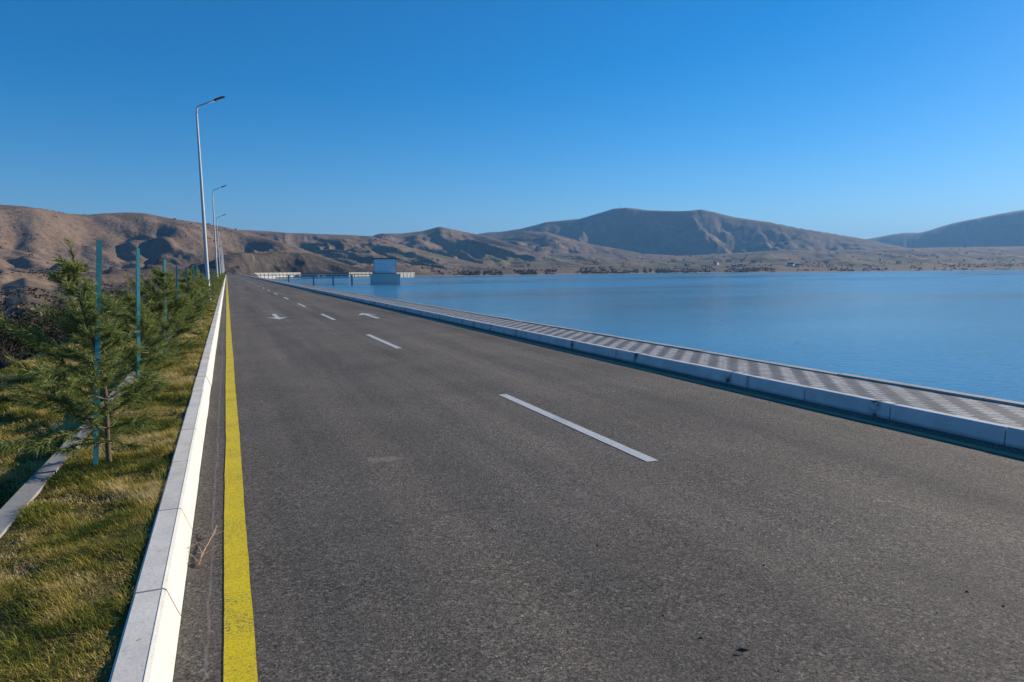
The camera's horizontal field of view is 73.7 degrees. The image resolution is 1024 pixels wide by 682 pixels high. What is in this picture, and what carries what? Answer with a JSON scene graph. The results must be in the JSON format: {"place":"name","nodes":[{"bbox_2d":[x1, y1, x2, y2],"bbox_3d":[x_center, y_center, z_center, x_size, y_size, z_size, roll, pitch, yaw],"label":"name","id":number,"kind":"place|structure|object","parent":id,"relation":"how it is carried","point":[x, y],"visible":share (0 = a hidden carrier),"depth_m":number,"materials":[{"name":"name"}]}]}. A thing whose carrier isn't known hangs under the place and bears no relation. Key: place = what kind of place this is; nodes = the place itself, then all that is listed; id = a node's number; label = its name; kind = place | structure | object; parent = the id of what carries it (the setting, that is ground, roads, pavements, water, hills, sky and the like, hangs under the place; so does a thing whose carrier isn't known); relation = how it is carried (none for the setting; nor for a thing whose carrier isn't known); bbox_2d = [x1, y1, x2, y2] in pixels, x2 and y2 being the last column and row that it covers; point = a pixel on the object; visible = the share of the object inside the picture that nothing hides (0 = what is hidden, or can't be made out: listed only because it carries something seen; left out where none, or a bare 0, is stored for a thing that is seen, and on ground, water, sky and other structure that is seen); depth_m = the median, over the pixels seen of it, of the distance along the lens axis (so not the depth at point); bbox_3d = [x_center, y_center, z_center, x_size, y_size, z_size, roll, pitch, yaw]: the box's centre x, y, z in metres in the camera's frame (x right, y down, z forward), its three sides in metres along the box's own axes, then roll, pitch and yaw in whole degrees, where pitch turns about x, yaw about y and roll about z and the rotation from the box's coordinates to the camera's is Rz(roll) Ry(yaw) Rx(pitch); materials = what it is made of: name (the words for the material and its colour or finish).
{"place":"outdoors","nodes":[
{"label":"outdoors","id":0,"kind":"place"},
{"bbox_2d":[0,343,18,367],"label":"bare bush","id":1,"kind":"object","parent":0,"point":[7,352],"visible":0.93,"depth_m":11.80,"materials":[{"name":"brown plant"}]},
{"bbox_2d":[0,311,22,369],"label":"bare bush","id":2,"kind":"object","parent":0,"point":[1,364],"visible":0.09,"depth_m":22.21,"materials":[{"name":"brown plant"}]},
{"bbox_2d":[0,339,25,355],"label":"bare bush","id":3,"kind":"object","parent":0,"point":[6,348],"visible":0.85,"depth_m":16.16,"materials":[{"name":"brown plant"}]},
{"bbox_2d":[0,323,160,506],"bbox_3d":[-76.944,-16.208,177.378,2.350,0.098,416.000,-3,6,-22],"label":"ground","id":4,"kind":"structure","parent":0,"point":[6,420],"depth_m":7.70,"materials":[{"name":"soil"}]},
{"bbox_2d":[0,278,224,681],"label":"verge ground","id":5,"kind":"structure","parent":0,"point":[5,548],"depth_m":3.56,"materials":[{"name":"green plant"}]},
{"bbox_2d":[0,235,176,463],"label":"pine sapling","id":6,"kind":"object","parent":5,"relation":"on","point":[43,376],"visible":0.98,"depth_m":5.38,"materials":[{"name":"green plant"}]},
{"bbox_2d":[89,240,113,465],"bbox_3d":[-3.302,0.213,5.497,0.181,2.030,0.107,0,4,-37],"label":"plant stake","id":7,"kind":"object","parent":5,"relation":"on","point":[98,343],"visible":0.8,"depth_m":5.44,"materials":[{"name":"green paint"}]},
{"bbox_2d":[40,281,186,393],"bbox_3d":[-4.940,0.007,8.554,1.655,1.565,1.529,2,7,25],"label":"pine sapling","id":8,"kind":"object","parent":5,"relation":"on","point":[146,322],"visible":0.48,"depth_m":8.61,"materials":[{"name":"green plant"}]},
{"bbox_2d":[78,259,206,357],"bbox_3d":[-6.447,-0.481,11.855,2.181,1.895,2.120,3,7,28],"label":"pine sapling","id":9,"kind":"object","parent":5,"relation":"on","point":[171,319],"visible":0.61,"depth_m":11.87,"materials":[{"name":"green plant"}]},
{"bbox_2d":[136,248,148,393],"bbox_3d":[-4.625,-0.113,8.511,0.107,2.071,0.181,7,7,44],"label":"plant stake","id":10,"kind":"object","parent":5,"relation":"on","point":[138,293],"visible":0.56,"depth_m":8.44,"materials":[{"name":"green paint"}]},
{"bbox_2d":[162,260,172,359],"bbox_3d":[-6.070,-0.430,12.022,0.107,1.983,0.181,4,5,42],"label":"plant stake","id":11,"kind":"object","parent":5,"relation":"on","point":[164,270],"visible":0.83,"depth_m":11.97,"materials":[{"name":"green paint"}]},
{"bbox_2d":[132,267,205,339],"bbox_3d":[-7.761,-0.779,15.246,1.664,1.792,1.865,-3,7,-25],"label":"pine sapling","id":12,"kind":"object","parent":5,"relation":"on","point":[190,307],"visible":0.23,"depth_m":15.41,"materials":[{"name":"green plant"}]},
{"bbox_2d":[176,266,177,337],"bbox_3d":[-7.489,-0.731,15.343,0.181,1.898,0.107,1,7,-14],"label":"plant stake","id":13,"kind":"object","parent":5,"relation":"on","point":[177,285],"visible":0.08,"depth_m":15.24,"materials":[{"name":"green paint"}]},
{"bbox_2d":[154,269,212,326],"bbox_3d":[-9.076,-1.086,18.546,1.734,1.743,2.011,-1,6,-5],"label":"pine sapling","id":14,"kind":"object","parent":5,"relation":"on","point":[191,290],"visible":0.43,"depth_m":18.50,"materials":[{"name":"green plant"}]},
{"bbox_2d":[158,267,214,319],"bbox_3d":[-10.356,-1.490,21.425,1.948,1.968,1.800,5,8,41],"label":"pine sapling","id":15,"kind":"object","parent":5,"relation":"on","point":[200,282],"visible":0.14,"depth_m":21.52,"materials":[{"name":"green plant"}]},
{"bbox_2d":[185,267,188,316],"bbox_3d":[-8.750,-1.051,18.500,0.181,1.889,0.107,-2,7,-20],"label":"plant stake","id":16,"kind":"object","parent":5,"relation":"on","point":[186,277],"visible":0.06,"depth_m":18.39,"materials":[{"name":"green paint"}]},
{"bbox_2d":[170,265,214,304],"bbox_3d":[-13.111,-2.095,27.578,2.074,1.938,2.134,-5,8,-39],"label":"pine sapling","id":17,"kind":"object","parent":5,"relation":"on","point":[201,286],"visible":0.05,"depth_m":27.61,"materials":[{"name":"green plant"}]},
{"bbox_2d":[172,265,214,312],"bbox_3d":[-11.549,-1.773,24.443,1.712,1.920,1.918,-2,6,-16],"label":"pine sapling","id":18,"kind":"object","parent":5,"relation":"on","point":[195,272],"visible":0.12,"depth_m":24.59,"materials":[{"name":"green plant"}]},
{"bbox_2d":[199,273,214,304],"bbox_3d":[-14.395,-2.390,31.167,1.668,1.783,1.542,4,7,37],"label":"pine sapling","id":19,"kind":"object","parent":5,"relation":"on","point":[201,276],"visible":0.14,"depth_m":31.23,"materials":[{"name":"green plant"}]},
{"bbox_2d":[200,273,219,292],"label":"pine sapling","id":20,"kind":"object","parent":5,"relation":"on","point":[216,291],"visible":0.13,"depth_m":44.48,"materials":[{"name":"green plant"}]},
{"bbox_2d":[196,96,224,299],"bbox_3d":[-15.574,-7.373,35.799,1.460,10.697,0.392,-2,6,-17],"label":"street lamp","id":21,"kind":"object","parent":5,"relation":"on","point":[203,215],"visible":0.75,"depth_m":35.56,"materials":[{"name":"metal"}]},
{"bbox_2d":[206,280,217,299],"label":"pine sapling","id":22,"kind":"object","parent":5,"relation":"on","point":[212,291],"visible":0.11,"depth_m":34.81,"materials":[{"name":"green plant"}]},
{"bbox_2d":[209,271,221,291],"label":"pine sapling","id":23,"kind":"object","parent":5,"relation":"on","point":[213,280],"visible":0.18,"depth_m":50.84,"materials":[{"name":"green plant"}]},
{"bbox_2d":[212,185,226,275],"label":"street lamp","id":24,"kind":"object","parent":5,"relation":"on","point":[214,232],"visible":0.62,"depth_m":71.86,"materials":[{"name":"metal"}]},
{"bbox_2d":[216,214,225,273],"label":"street lamp","id":25,"kind":"object","parent":5,"relation":"on","point":[218,246],"visible":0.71,"depth_m":108.11,"materials":[{"name":"metal"}]},
{"bbox_2d":[219,229,224,271],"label":"street lamp","id":26,"kind":"object","parent":5,"relation":"on","point":[220,250],"visible":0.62,"depth_m":144.36,"materials":[{"name":"metal"}]},
{"bbox_2d":[3,274,239,681],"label":"embankment","id":27,"kind":"structure","parent":0,"point":[40,352],"depth_m":4.81,"materials":[{"name":"grey concrete"}]},
{"bbox_2d":[0,307,63,359],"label":"leafy bush","id":28,"kind":"object","parent":27,"relation":"on","point":[38,323],"visible":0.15,"depth_m":20.05,"materials":[{"name":"green plant"}]},
{"bbox_2d":[0,306,65,365],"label":"leafy bush","id":29,"kind":"object","parent":27,"relation":"on","point":[12,340],"visible":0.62,"depth_m":17.00,"materials":[{"name":"green plant"}]},
{"bbox_2d":[18,303,66,344],"bbox_3d":[-20.983,-0.680,30.484,4.231,2.239,2.891,0,6,2],"label":"bare bush","id":30,"kind":"object","parent":27,"relation":"on","point":[52,334],"visible":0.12,"depth_m":30.17,"materials":[{"name":"brown plant"}]},
{"bbox_2d":[44,298,106,342],"bbox_3d":[-17.607,-0.758,27.134,2.018,1.826,2.606,5,8,40],"label":"leafy bush","id":31,"kind":"object","parent":27,"relation":"on","point":[70,333],"visible":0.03,"depth_m":27.17,"materials":[{"name":"green plant"}]},
{"bbox_2d":[43,297,110,333],"bbox_3d":[-15.246,-0.845,24.282,2.646,1.512,2.539,-4,7,-31],"label":"leafy bush","id":32,"kind":"object","parent":27,"relation":"on","point":[58,307],"visible":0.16,"depth_m":24.23,"materials":[{"name":"green plant"}]},
{"bbox_2d":[0,318,184,538],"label":"verge edging","id":33,"kind":"object","parent":27,"relation":"on","point":[31,488],"visible":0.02,"depth_m":5.00,"materials":[{"name":"concrete"}]},
{"bbox_2d":[80,290,131,321],"bbox_3d":[-19.329,-1.650,33.303,2.770,1.650,2.886,-2,6,-17],"label":"leafy bush","id":34,"kind":"object","parent":27,"relation":"on","point":[111,300],"visible":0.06,"depth_m":32.99,"materials":[{"name":"green plant"}]},
{"bbox_2d":[102,289,124,319],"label":"leafy bush","id":35,"kind":"object","parent":27,"relation":"on","point":[115,302],"depth_m":40.48,"materials":[{"name":"green plant"}]},
{"bbox_2d":[109,275,225,681],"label":"kerb","id":36,"kind":"structure","parent":27,"relation":"on","point":[147,648],"depth_m":3.63,"materials":[{"name":"concrete"}]},
{"bbox_2d":[248,275,1023,406],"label":"pavement edging","id":37,"kind":"object","parent":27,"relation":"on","point":[985,398],"visible":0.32,"depth_m":10.14,"materials":[{"name":"concrete"}]},
{"bbox_2d":[0,205,1023,364],"bbox_3d":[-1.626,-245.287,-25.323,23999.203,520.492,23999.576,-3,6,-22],"label":"terrain","id":38,"kind":"structure","parent":0,"point":[649,237],"depth_m":1797.99,"materials":[{"name":"brown soil"}]},
{"bbox_2d":[18,308,41,316],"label":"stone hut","id":39,"kind":"object","parent":38,"relation":"on","point":[21,313],"visible":0.27,"depth_m":155.17,"materials":[{"name":"grey stone"}]},
{"bbox_2d":[255,273,300,277],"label":"retaining wall","id":40,"kind":"structure","parent":38,"relation":"on","point":[272,275],"depth_m":790.62,"materials":[{"name":"concrete"}]},
{"bbox_2d":[301,273,316,276],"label":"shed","id":41,"kind":"structure","parent":38,"relation":"on","point":[308,275],"depth_m":834.77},
{"bbox_2d":[276,276,369,277],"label":"quay","id":42,"kind":"structure","parent":38,"relation":"on","point":[320,277],"depth_m":812.17,"materials":[{"name":"grey concrete"}]},
{"bbox_2d":[326,273,347,276],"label":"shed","id":43,"kind":"structure","parent":38,"relation":"on","point":[337,275],"depth_m":844.02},
{"bbox_2d":[348,272,371,276],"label":"retaining wall","id":44,"kind":"structure","parent":38,"relation":"on","point":[359,273],"depth_m":869.89,"materials":[{"name":"concrete"}]},
{"bbox_2d":[396,272,414,276],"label":"retaining wall","id":45,"kind":"structure","parent":38,"relation":"on","point":[407,274],"depth_m":889.14,"materials":[{"name":"concrete"}]},
{"bbox_2d":[0,216,1023,342],"bbox_3d":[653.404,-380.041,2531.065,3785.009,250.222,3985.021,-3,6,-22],"label":"hillside scrub","id":46,"kind":"object","parent":38,"relation":"on","point":[532,271],"visible":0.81,"depth_m":1201.56,"materials":[{"name":"green plant"}]},
{"bbox_2d":[0,0,1023,238],"label":"sky","id":47,"kind":"structure","parent":0,"point":[863,119],"materials":[{"name":"blue"}]},
{"bbox_2d":[173,275,1023,681],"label":"road","id":48,"kind":"structure","parent":0,"point":[387,495],"depth_m":4.47,"materials":[{"name":"grey asphalt"}]},
{"bbox_2d":[186,525,229,565],"bbox_3d":[-1.856,1.217,4.094,0.305,0.042,0.564,-3,6,-22],"label":"dry twig","id":49,"kind":"object","parent":48,"relation":"on","point":[202,554],"visible":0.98,"depth_m":4.02,"materials":[{"name":"brown wood"}]},
{"bbox_2d":[736,647,747,651],"bbox_3d":[0.995,1.333,2.950,0.058,0.014,0.022,2,7,25],"label":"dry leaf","id":50,"kind":"object","parent":48,"relation":"on","point":[740,649],"visible":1,"depth_m":2.95,"materials":[{"name":"black plant"}]},
{"bbox_2d":[240,274,1023,427],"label":"pavement","id":51,"kind":"structure","parent":0,"point":[1001,413],"depth_m":9.60,"materials":[{"name":"grey concrete"}]},
{"bbox_2d":[243,275,1023,449],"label":"kerb","id":52,"kind":"structure","parent":0,"point":[1000,434],"depth_m":8.80,"materials":[{"name":"concrete"}]},
{"bbox_2d":[267,270,1023,402],"bbox_3d":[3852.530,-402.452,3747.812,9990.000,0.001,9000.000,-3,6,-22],"label":"water","id":53,"kind":"structure","parent":0,"point":[960,331],"depth_m":121.70,"materials":[{"name":"blue liquid"}]},
{"bbox_2d":[249,272,369,284],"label":"footbridge","id":54,"kind":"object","parent":53,"relation":"in","point":[317,274],"visible":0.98,"depth_m":384.69,"materials":[{"name":"concrete"}]},
{"bbox_2d":[370,258,400,284],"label":"intake tower","id":55,"kind":"structure","parent":53,"relation":"in","point":[384,271],"depth_m":386.20,"materials":[{"name":"concrete"}]}
]}

